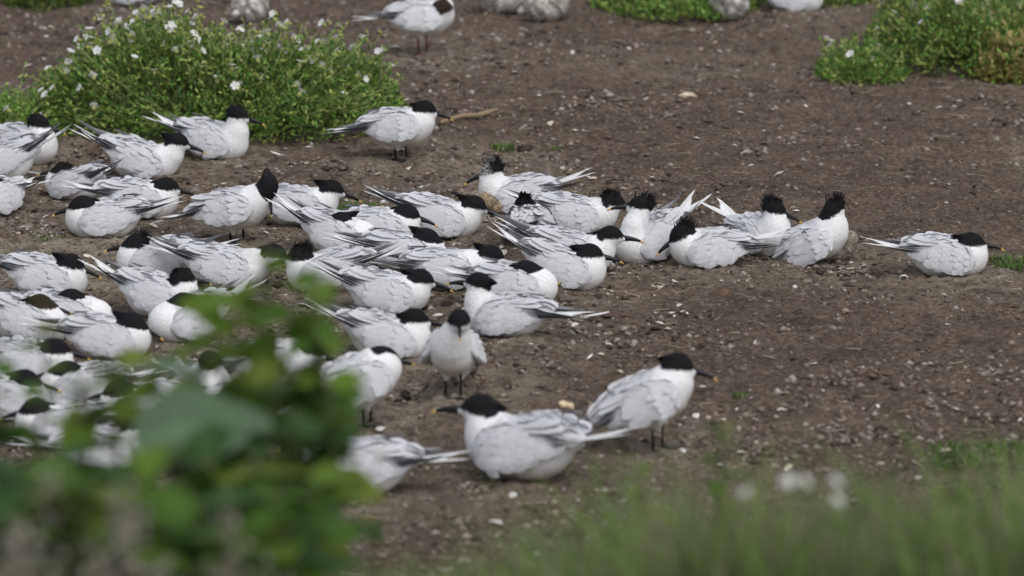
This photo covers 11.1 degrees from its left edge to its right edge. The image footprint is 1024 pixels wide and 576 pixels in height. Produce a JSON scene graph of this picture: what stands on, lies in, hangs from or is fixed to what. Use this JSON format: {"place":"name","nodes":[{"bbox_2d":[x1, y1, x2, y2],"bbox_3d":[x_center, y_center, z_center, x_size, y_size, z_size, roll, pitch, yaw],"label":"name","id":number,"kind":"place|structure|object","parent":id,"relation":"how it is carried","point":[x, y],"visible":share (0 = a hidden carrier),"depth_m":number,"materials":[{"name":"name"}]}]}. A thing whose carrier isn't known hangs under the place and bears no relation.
{"place":"outdoors","nodes":[
{"label":"outdoors","id":0,"kind":"place"},
{"bbox_2d":[0,0,1023,575],"bbox_3d":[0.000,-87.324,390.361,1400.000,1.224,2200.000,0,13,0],"label":"ground","id":1,"kind":"structure","parent":0,"point":[900,316],"depth_m":15.47,"materials":[{"name":"soil"}]},
{"bbox_2d":[0,331,42,570],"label":"leafy plant","id":2,"kind":"object","parent":1,"relation":"on","point":[10,434],"visible":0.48,"depth_m":7.93,"materials":[{"name":"green plant"}]},
{"bbox_2d":[0,173,52,215],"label":"tern","id":3,"kind":"object","parent":1,"relation":"on","point":[13,189],"visible":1,"depth_m":15.64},
{"bbox_2d":[0,369,61,419],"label":"tern","id":4,"kind":"object","parent":1,"relation":"on","point":[15,384],"visible":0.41,"depth_m":13.22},
{"bbox_2d":[0,518,66,575],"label":"seed stalk","id":5,"kind":"object","parent":1,"relation":"on","point":[14,562],"visible":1,"depth_m":6.95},
{"bbox_2d":[0,112,66,164],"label":"tern","id":6,"kind":"object","parent":1,"relation":"on","point":[38,124],"visible":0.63,"depth_m":16.34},
{"bbox_2d":[0,121,69,176],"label":"tern","id":7,"kind":"object","parent":1,"relation":"on","point":[19,154],"visible":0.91,"depth_m":16.06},
{"bbox_2d":[0,289,72,340],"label":"tern","id":8,"kind":"object","parent":1,"relation":"on","point":[14,312],"visible":0.7,"depth_m":14.04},
{"bbox_2d":[0,62,79,140],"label":"campion bush","id":9,"kind":"object","parent":1,"relation":"on","point":[10,106],"visible":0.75,"depth_m":16.77,"materials":[{"name":"green plant"}]},
{"bbox_2d":[8,322,79,458],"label":"leafy plant","id":10,"kind":"object","parent":1,"relation":"on","point":[32,390],"visible":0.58,"depth_m":8.24,"materials":[{"name":"green plant"}]},
{"bbox_2d":[0,333,90,373],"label":"tern","id":11,"kind":"object","parent":1,"relation":"on","point":[58,349],"visible":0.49,"depth_m":13.54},
{"bbox_2d":[0,0,95,10],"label":"campion bush","id":12,"kind":"object","parent":1,"relation":"on","point":[55,4],"visible":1,"depth_m":19.09,"materials":[{"name":"green plant"}]},
{"bbox_2d":[0,249,102,291],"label":"tern","id":13,"kind":"object","parent":1,"relation":"on","point":[26,271],"visible":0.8,"depth_m":14.52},
{"bbox_2d":[0,440,106,530],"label":"leafy plant","id":14,"kind":"object","parent":1,"relation":"on","point":[77,448],"visible":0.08,"depth_m":7.63,"materials":[{"name":"green plant"}]},
{"bbox_2d":[0,458,111,572],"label":"leafy plant","id":15,"kind":"object","parent":1,"relation":"on","point":[20,481],"visible":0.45,"depth_m":7.44,"materials":[{"name":"green plant"}]},
{"bbox_2d":[4,285,111,315],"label":"tern","id":16,"kind":"object","parent":1,"relation":"on","point":[70,300],"visible":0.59,"depth_m":14.12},
{"bbox_2d":[8,398,116,443],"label":"tern","id":17,"kind":"object","parent":1,"relation":"on","point":[27,413],"visible":0.36,"depth_m":12.95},
{"bbox_2d":[5,467,122,575],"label":"seed stalk","id":18,"kind":"object","parent":1,"relation":"on","point":[54,520],"visible":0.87,"depth_m":7.15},
{"bbox_2d":[5,465,139,575],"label":"leafy plant","id":19,"kind":"object","parent":1,"relation":"on","point":[88,495],"visible":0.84,"depth_m":7.14,"materials":[{"name":"green plant"}]},
{"bbox_2d":[9,423,138,463],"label":"tern","id":20,"kind":"object","parent":1,"relation":"on","point":[105,456],"visible":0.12,"depth_m":12.64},
{"bbox_2d":[25,475,122,558],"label":"leafy plant","id":21,"kind":"object","parent":1,"relation":"on","point":[75,531],"visible":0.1,"depth_m":7.44,"materials":[{"name":"green plant"}]},
{"bbox_2d":[52,373,113,533],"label":"leafy plant","id":22,"kind":"object","parent":1,"relation":"on","point":[80,398],"visible":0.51,"depth_m":8.04,"materials":[{"name":"green plant"}]},
{"bbox_2d":[37,157,132,199],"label":"tern","id":23,"kind":"object","parent":1,"relation":"on","point":[58,173],"visible":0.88,"depth_m":15.86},
{"bbox_2d":[48,360,133,507],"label":"leafy plant","id":24,"kind":"object","parent":1,"relation":"on","point":[88,429],"visible":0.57,"depth_m":8.03,"materials":[{"name":"green plant"}]},
{"bbox_2d":[20,309,163,359],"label":"tern","id":25,"kind":"object","parent":1,"relation":"on","point":[93,334],"visible":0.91,"depth_m":13.84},
{"bbox_2d":[37,359,151,401],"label":"tern","id":26,"kind":"object","parent":1,"relation":"on","point":[58,374],"visible":0.38,"depth_m":13.29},
{"bbox_2d":[51,193,181,238],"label":"tern","id":27,"kind":"object","parent":1,"relation":"on","point":[117,215],"visible":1,"depth_m":15.32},
{"bbox_2d":[39,444,196,575],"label":"leafy plant","id":28,"kind":"object","parent":1,"relation":"on","point":[141,468],"visible":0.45,"depth_m":7.35,"materials":[{"name":"green plant"}]},
{"bbox_2d":[74,348,165,530],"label":"leafy plant","id":29,"kind":"object","parent":1,"relation":"on","point":[121,409],"visible":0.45,"depth_m":8.06,"materials":[{"name":"green plant"}]},
{"bbox_2d":[79,481,171,575],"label":"seed stalk","id":30,"kind":"object","parent":1,"relation":"on","point":[121,538],"visible":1,"depth_m":7.05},
{"bbox_2d":[61,175,194,218],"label":"tern","id":31,"kind":"object","parent":1,"relation":"on","point":[160,188],"visible":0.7,"depth_m":15.63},
{"bbox_2d":[71,118,206,178],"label":"tern","id":32,"kind":"object","parent":1,"relation":"on","point":[151,159],"visible":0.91,"depth_m":16.18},
{"bbox_2d":[102,368,187,487],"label":"leafy plant","id":33,"kind":"object","parent":1,"relation":"on","point":[137,392],"visible":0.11,"depth_m":8.17,"materials":[{"name":"green plant"}]},
{"bbox_2d":[78,254,211,316],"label":"tern","id":34,"kind":"object","parent":1,"relation":"on","point":[146,290],"visible":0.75,"depth_m":14.28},
{"bbox_2d":[87,377,216,427],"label":"tern","id":35,"kind":"object","parent":1,"relation":"on","point":[105,395],"visible":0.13,"depth_m":13.12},
{"bbox_2d":[123,354,196,490],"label":"leafy plant","id":36,"kind":"object","parent":1,"relation":"on","point":[171,384],"visible":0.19,"depth_m":8.06,"materials":[{"name":"green plant"}]},
{"bbox_2d":[103,226,239,273],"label":"tern","id":37,"kind":"object","parent":1,"relation":"on","point":[132,248],"visible":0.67,"depth_m":14.72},
{"bbox_2d":[165,322,219,478],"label":"leafy plant","id":38,"kind":"object","parent":1,"relation":"on","point":[203,340],"visible":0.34,"depth_m":8.21,"materials":[{"name":"green plant"}]},
{"bbox_2d":[129,484,259,575],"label":"leafy plant","id":39,"kind":"object","parent":1,"relation":"on","point":[174,501],"visible":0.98,"depth_m":7.14,"materials":[{"name":"green plant"}]},
{"bbox_2d":[156,442,234,542],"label":"leafy plant","id":40,"kind":"object","parent":1,"relation":"on","point":[177,456],"visible":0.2,"depth_m":7.64,"materials":[{"name":"green plant"}]},
{"bbox_2d":[166,350,228,389],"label":"tern","id":41,"kind":"object","parent":1,"relation":"on","point":[211,379],"visible":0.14,"depth_m":13.21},
{"bbox_2d":[143,104,265,159],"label":"tern","id":42,"kind":"object","parent":1,"relation":"on","point":[216,139],"visible":0.94,"depth_m":16.41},
{"bbox_2d":[148,275,265,341],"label":"tern","id":43,"kind":"object","parent":1,"relation":"on","point":[169,320],"visible":0.44,"depth_m":14.02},
{"bbox_2d":[16,0,410,146],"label":"campion bush","id":44,"kind":"object","parent":1,"relation":"on","point":[183,73],"visible":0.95,"depth_m":16.75,"materials":[{"name":"green plant"}]},
{"bbox_2d":[143,236,286,288],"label":"tern","id":45,"kind":"object","parent":1,"relation":"on","point":[217,264],"visible":0.77,"depth_m":14.59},
{"bbox_2d":[152,168,278,243],"bbox_3d":[-0.858,-0.242,15.243,0.377,0.222,0.181,3,13,12],"label":"tern","id":46,"kind":"object","parent":1,"relation":"on","point":[232,211],"visible":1,"depth_m":15.18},
{"bbox_2d":[130,357,301,532],"bbox_3d":[-0.430,0.388,7.885,0.284,0.579,0.260,0,13,0],"label":"leafy plant","id":47,"kind":"object","parent":1,"relation":"on","point":[171,418],"visible":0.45,"depth_m":7.79,"materials":[{"name":"green plant"}]},
{"bbox_2d":[177,289,260,394],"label":"leafy plant","id":48,"kind":"object","parent":1,"relation":"on","point":[190,303],"visible":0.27,"depth_m":8.32,"materials":[{"name":"green plant"}]},
{"bbox_2d":[156,421,306,570],"bbox_3d":[-0.448,0.435,7.607,0.324,0.447,0.307,-11,17,-40],"label":"leafy plant","id":49,"kind":"object","parent":1,"relation":"on","point":[212,439],"visible":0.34,"depth_m":7.58,"materials":[{"name":"green plant"}]},
{"bbox_2d":[197,308,268,517],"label":"leafy plant","id":50,"kind":"object","parent":1,"relation":"on","point":[227,350],"visible":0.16,"depth_m":8.26,"materials":[{"name":"green plant"}]},
{"bbox_2d":[185,495,289,575],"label":"seed stalk","id":51,"kind":"object","parent":1,"relation":"on","point":[226,514],"visible":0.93,"depth_m":7.15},
{"bbox_2d":[228,0,269,23],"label":"chick","id":52,"kind":"object","parent":1,"relation":"on","point":[246,11],"visible":1,"depth_m":18.67},
{"bbox_2d":[196,295,321,495],"bbox_3d":[-0.379,0.345,8.219,0.207,0.684,0.191,-7,15,-26],"label":"leafy plant","id":53,"kind":"object","parent":1,"relation":"on","point":[259,371],"visible":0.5,"depth_m":8.15,"materials":[{"name":"green plant"}]},
{"bbox_2d":[193,441,324,575],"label":"leafy plant","id":54,"kind":"object","parent":1,"relation":"on","point":[262,481],"visible":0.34,"depth_m":7.58,"materials":[{"name":"green plant"}]},
{"bbox_2d":[204,247,319,495],"bbox_3d":[-0.405,0.317,8.365,0.244,0.787,0.235,-3,13,-14],"label":"leafy plant","id":55,"kind":"object","parent":1,"relation":"on","point":[266,345],"visible":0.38,"depth_m":8.30,"materials":[{"name":"green plant"}]},
{"bbox_2d":[237,370,319,541],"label":"leafy plant","id":56,"kind":"object","parent":1,"relation":"on","point":[260,403],"visible":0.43,"depth_m":7.93,"materials":[{"name":"green plant"}]},
{"bbox_2d":[224,338,336,388],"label":"tern","id":57,"kind":"object","parent":1,"relation":"on","point":[300,358],"visible":0.12,"depth_m":13.22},
{"bbox_2d":[247,408,330,542],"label":"leafy plant","id":58,"kind":"object","parent":1,"relation":"on","point":[301,432],"visible":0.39,"depth_m":7.75,"materials":[{"name":"green plant"}]},
{"bbox_2d":[218,179,361,224],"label":"tern","id":59,"kind":"object","parent":1,"relation":"on","point":[330,192],"visible":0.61,"depth_m":15.46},
{"bbox_2d":[232,480,351,575],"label":"leafy plant","id":60,"kind":"object","parent":1,"relation":"on","point":[270,525],"visible":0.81,"depth_m":7.28,"materials":[{"name":"green plant"}]},
{"bbox_2d":[233,270,366,462],"bbox_3d":[-0.344,0.332,8.295,0.186,0.736,0.182,13,18,43],"label":"leafy plant","id":61,"kind":"object","parent":1,"relation":"on","point":[274,313],"visible":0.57,"depth_m":8.22,"materials":[{"name":"green plant"}]},
{"bbox_2d":[244,463,363,575],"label":"leafy plant","id":62,"kind":"object","parent":1,"relation":"on","point":[346,530],"visible":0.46,"depth_m":7.48,"materials":[{"name":"green plant"}]},
{"bbox_2d":[262,312,368,504],"bbox_3d":[-0.310,0.366,8.179,0.186,0.664,0.175,-9,16,-35],"label":"leafy plant","id":63,"kind":"object","parent":1,"relation":"on","point":[296,347],"visible":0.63,"depth_m":8.13,"materials":[{"name":"green plant"}]},
{"bbox_2d":[266,193,373,250],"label":"tern","id":64,"kind":"object","parent":1,"relation":"on","point":[317,222],"visible":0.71,"depth_m":15.02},
{"bbox_2d":[270,277,385,550],"bbox_3d":[-0.295,0.335,8.200,0.161,0.713,0.161,-8,15,-31],"label":"leafy plant","id":65,"kind":"object","parent":1,"relation":"on","point":[320,295],"visible":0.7,"depth_m":8.16,"materials":[{"name":"green plant"}]},
{"bbox_2d":[267,239,408,292],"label":"tern","id":66,"kind":"object","parent":1,"relation":"on","point":[342,255],"visible":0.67,"depth_m":14.54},
{"bbox_2d":[295,369,390,553],"bbox_3d":[-0.273,0.412,8.070,0.180,0.562,0.189,-8,15,-31],"label":"leafy plant","id":67,"kind":"object","parent":1,"relation":"on","point":[337,438],"visible":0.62,"depth_m":8.06,"materials":[{"name":"green plant"}]},
{"bbox_2d":[279,346,415,428],"bbox_3d":[-0.424,0.251,13.105,0.402,0.204,0.193,-4,14,-16],"label":"tern","id":68,"kind":"object","parent":1,"relation":"on","point":[379,368],"visible":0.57,"depth_m":13.07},
{"bbox_2d":[316,417,389,573],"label":"flower sprig","id":69,"kind":"object","parent":1,"relation":"on","point":[382,451],"visible":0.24,"depth_m":8.58,"materials":[{"name":"white plant"}]},
{"bbox_2d":[358,512,383,575],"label":"leafy plant","id":70,"kind":"object","parent":1,"relation":"on","point":[376,533],"visible":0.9,"depth_m":8.40,"materials":[{"name":"green plant"}]},
{"bbox_2d":[274,434,472,492],"bbox_3d":[-0.331,0.418,12.496,0.476,0.173,0.198,1,13,6],"label":"tern","id":71,"kind":"object","parent":1,"relation":"on","point":[399,462],"visible":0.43,"depth_m":12.44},
{"bbox_2d":[305,303,442,357],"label":"tern","id":72,"kind":"object","parent":1,"relation":"on","point":[405,334],"visible":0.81,"depth_m":13.76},
{"bbox_2d":[304,259,453,313],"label":"tern","id":73,"kind":"object","parent":1,"relation":"on","point":[389,291],"visible":0.94,"depth_m":14.28,"materials":[{"name":"white"}]},
{"bbox_2d":[322,225,448,272],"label":"tern","id":74,"kind":"object","parent":1,"relation":"on","point":[413,236],"visible":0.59,"depth_m":14.73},
{"bbox_2d":[324,100,453,161],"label":"tern","id":75,"kind":"object","parent":1,"relation":"on","point":[397,128],"visible":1,"depth_m":16.41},
{"bbox_2d":[342,204,438,230],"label":"tern","id":76,"kind":"object","parent":1,"relation":"on","point":[401,217],"visible":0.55,"depth_m":15.16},
{"bbox_2d":[357,0,454,55],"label":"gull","id":77,"kind":"object","parent":1,"relation":"on","point":[420,19],"visible":1,"depth_m":18.02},
{"bbox_2d":[362,183,502,238],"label":"tern","id":78,"kind":"object","parent":1,"relation":"on","point":[452,218],"visible":0.88,"depth_m":15.27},
{"bbox_2d":[368,242,503,289],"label":"tern","id":79,"kind":"object","parent":1,"relation":"on","point":[429,258],"visible":0.72,"depth_m":14.53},
{"bbox_2d":[419,308,486,399],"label":"tern","id":80,"kind":"object","parent":1,"relation":"on","point":[452,346],"visible":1,"depth_m":13.28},
{"bbox_2d":[439,108,497,124],"bbox_3d":[-0.138,-0.554,16.976,0.249,0.024,0.051,-9,16,-34],"label":"fallen stick","id":81,"kind":"object","parent":1,"relation":"on","point":[470,115],"visible":0.97,"depth_m":16.97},
{"bbox_2d":[479,191,506,214],"bbox_3d":[-0.048,-0.253,15.666,0.128,0.076,0.073,2,13,10],"label":"chick","id":82,"kind":"object","parent":1,"relation":"on","point":[492,202],"visible":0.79,"depth_m":15.64},
{"bbox_2d":[430,257,560,299],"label":"tern","id":83,"kind":"object","parent":1,"relation":"on","point":[508,276],"visible":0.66,"depth_m":14.29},
{"bbox_2d":[478,0,524,14],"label":"chick","id":84,"kind":"object","parent":1,"relation":"on","point":[510,7],"visible":0.84,"depth_m":18.86},
{"bbox_2d":[0,7,1012,554],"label":"dropping flecks","id":85,"kind":"object","parent":1,"relation":"on","point":[28,227],"visible":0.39,"depth_m":14.79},
{"bbox_2d":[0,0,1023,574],"bbox_3d":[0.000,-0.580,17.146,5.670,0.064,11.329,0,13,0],"label":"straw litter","id":86,"kind":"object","parent":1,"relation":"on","point":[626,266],"visible":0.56,"depth_m":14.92,"materials":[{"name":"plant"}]},
{"bbox_2d":[0,0,1023,575],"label":"soil crumbs","id":87,"kind":"object","parent":1,"relation":"on","point":[820,438],"visible":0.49,"depth_m":14.77,"materials":[{"name":"soil"}]},
{"bbox_2d":[1,3,1023,569],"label":"grit","id":88,"kind":"object","parent":1,"relation":"on","point":[617,297],"visible":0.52,"depth_m":14.79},
{"bbox_2d":[13,2,1021,564],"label":"shell fragments","id":89,"kind":"object","parent":1,"relation":"on","point":[379,428],"visible":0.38,"depth_m":14.21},
{"bbox_2d":[445,272,590,336],"bbox_3d":[0.016,0.053,14.001,0.415,0.180,0.171,4,14,17],"label":"tern","id":90,"kind":"object","parent":1,"relation":"on","point":[490,312],"visible":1,"depth_m":13.97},
{"bbox_2d":[463,153,594,214],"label":"tern","id":91,"kind":"object","parent":1,"relation":"on","point":[491,178],"visible":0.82,"depth_m":15.66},
{"bbox_2d":[500,190,558,239],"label":"tern","id":92,"kind":"object","parent":1,"relation":"on","point":[526,208],"visible":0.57,"depth_m":15.09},
{"bbox_2d":[429,393,642,480],"bbox_3d":[0.056,0.367,12.604,0.549,0.200,0.239,7,15,27],"label":"tern","id":93,"kind":"object","parent":1,"relation":"on","point":[500,442],"visible":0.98,"depth_m":12.55,"materials":[{"name":"white"}]},
{"bbox_2d":[517,0,570,21],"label":"chick","id":94,"kind":"object","parent":1,"relation":"on","point":[543,10],"visible":1,"depth_m":18.68},
{"bbox_2d":[490,222,623,289],"bbox_3d":[0.122,-0.082,14.593,0.380,0.190,0.172,2,13,7],"label":"tern","id":95,"kind":"object","parent":1,"relation":"on","point":[578,266],"visible":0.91,"depth_m":14.55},
{"bbox_2d":[498,186,627,233],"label":"tern","id":96,"kind":"object","parent":1,"relation":"on","point":[580,213],"visible":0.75,"depth_m":15.29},
{"bbox_2d":[491,211,644,267],"bbox_3d":[0.155,-0.120,14.813,0.437,0.179,0.178,1,13,3],"label":"tern","id":97,"kind":"object","parent":1,"relation":"on","point":[607,240],"visible":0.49,"depth_m":14.78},
{"bbox_2d":[582,352,717,451],"bbox_3d":[0.298,0.283,12.863,0.413,0.252,0.206,-1,13,-6],"label":"tern","id":98,"kind":"object","parent":1,"relation":"on","point":[635,400],"visible":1,"depth_m":12.81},
{"bbox_2d":[606,189,710,264],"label":"tern","id":99,"kind":"object","parent":1,"relation":"on","point":[647,225],"visible":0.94,"depth_m":14.91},
{"bbox_2d":[587,0,761,23],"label":"campion bush","id":100,"kind":"object","parent":1,"relation":"on","point":[705,12],"visible":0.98,"depth_m":18.76,"materials":[{"name":"green plant"}]},
{"bbox_2d":[699,416,746,545],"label":"leafy plant","id":101,"kind":"object","parent":1,"relation":"on","point":[715,489],"visible":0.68,"depth_m":8.39,"materials":[{"name":"green plant"}]},
{"bbox_2d":[656,213,794,268],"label":"tern","id":102,"kind":"object","parent":1,"relation":"on","point":[688,243],"visible":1,"depth_m":14.84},
{"bbox_2d":[708,0,750,19],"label":"chick","id":103,"kind":"object","parent":1,"relation":"on","point":[733,9],"visible":1,"depth_m":18.75},
{"bbox_2d":[702,191,801,256],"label":"tern","id":104,"kind":"object","parent":1,"relation":"on","point":[775,216],"visible":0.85,"depth_m":15.01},
{"bbox_2d":[766,0,822,12],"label":"gull","id":105,"kind":"object","parent":1,"relation":"on","point":[808,6],"visible":1,"depth_m":18.89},
{"bbox_2d":[767,190,848,266],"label":"tern","id":106,"kind":"object","parent":1,"relation":"on","point":[823,235],"visible":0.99,"depth_m":14.93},
{"bbox_2d":[781,474,843,575],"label":"flower sprig","id":107,"kind":"object","parent":1,"relation":"on","point":[802,483],"visible":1,"depth_m":7.62,"materials":[{"name":"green plant"}]},
{"bbox_2d":[825,229,862,260],"bbox_3d":[0.926,-0.120,15.013,0.160,0.094,0.090,-5,14,-19],"label":"chick","id":108,"kind":"object","parent":1,"relation":"on","point":[846,251],"visible":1,"depth_m":14.99},
{"bbox_2d":[811,25,909,85],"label":"campion bush","id":109,"kind":"object","parent":1,"relation":"on","point":[872,62],"visible":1,"depth_m":17.77,"materials":[{"name":"green plant"}]},
{"bbox_2d":[864,231,1004,276],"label":"tern","id":110,"kind":"object","parent":1,"relation":"on","point":[930,253],"visible":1,"depth_m":14.75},
{"bbox_2d":[860,0,1023,77],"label":"campion bush","id":111,"kind":"object","parent":1,"relation":"on","point":[934,30],"visible":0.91,"depth_m":17.91,"materials":[{"name":"green plant"}]},
{"bbox_2d":[920,436,1023,470],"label":"grass tuft","id":112,"kind":"object","parent":1,"relation":"on","point":[937,458],"visible":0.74,"depth_m":12.86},
{"bbox_2d":[962,17,1023,84],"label":"dry clump","id":113,"kind":"object","parent":1,"relation":"on","point":[1010,60],"visible":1,"depth_m":17.73,"materials":[{"name":"green plant"}]},
{"bbox_2d":[988,252,1023,270],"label":"grass tuft","id":114,"kind":"object","parent":1,"relation":"on","point":[1002,262],"visible":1,"depth_m":14.92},
{"bbox_2d":[240,392,1023,575],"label":"bank grass","id":115,"kind":"structure","parent":0,"point":[905,550],"depth_m":8.09,"materials":[{"name":"plant"}]},
{"bbox_2d":[740,486,753,572],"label":"flower sprig","id":116,"kind":"object","parent":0,"point":[747,494],"visible":0.98,"depth_m":7.62,"materials":[{"name":"white plant"}]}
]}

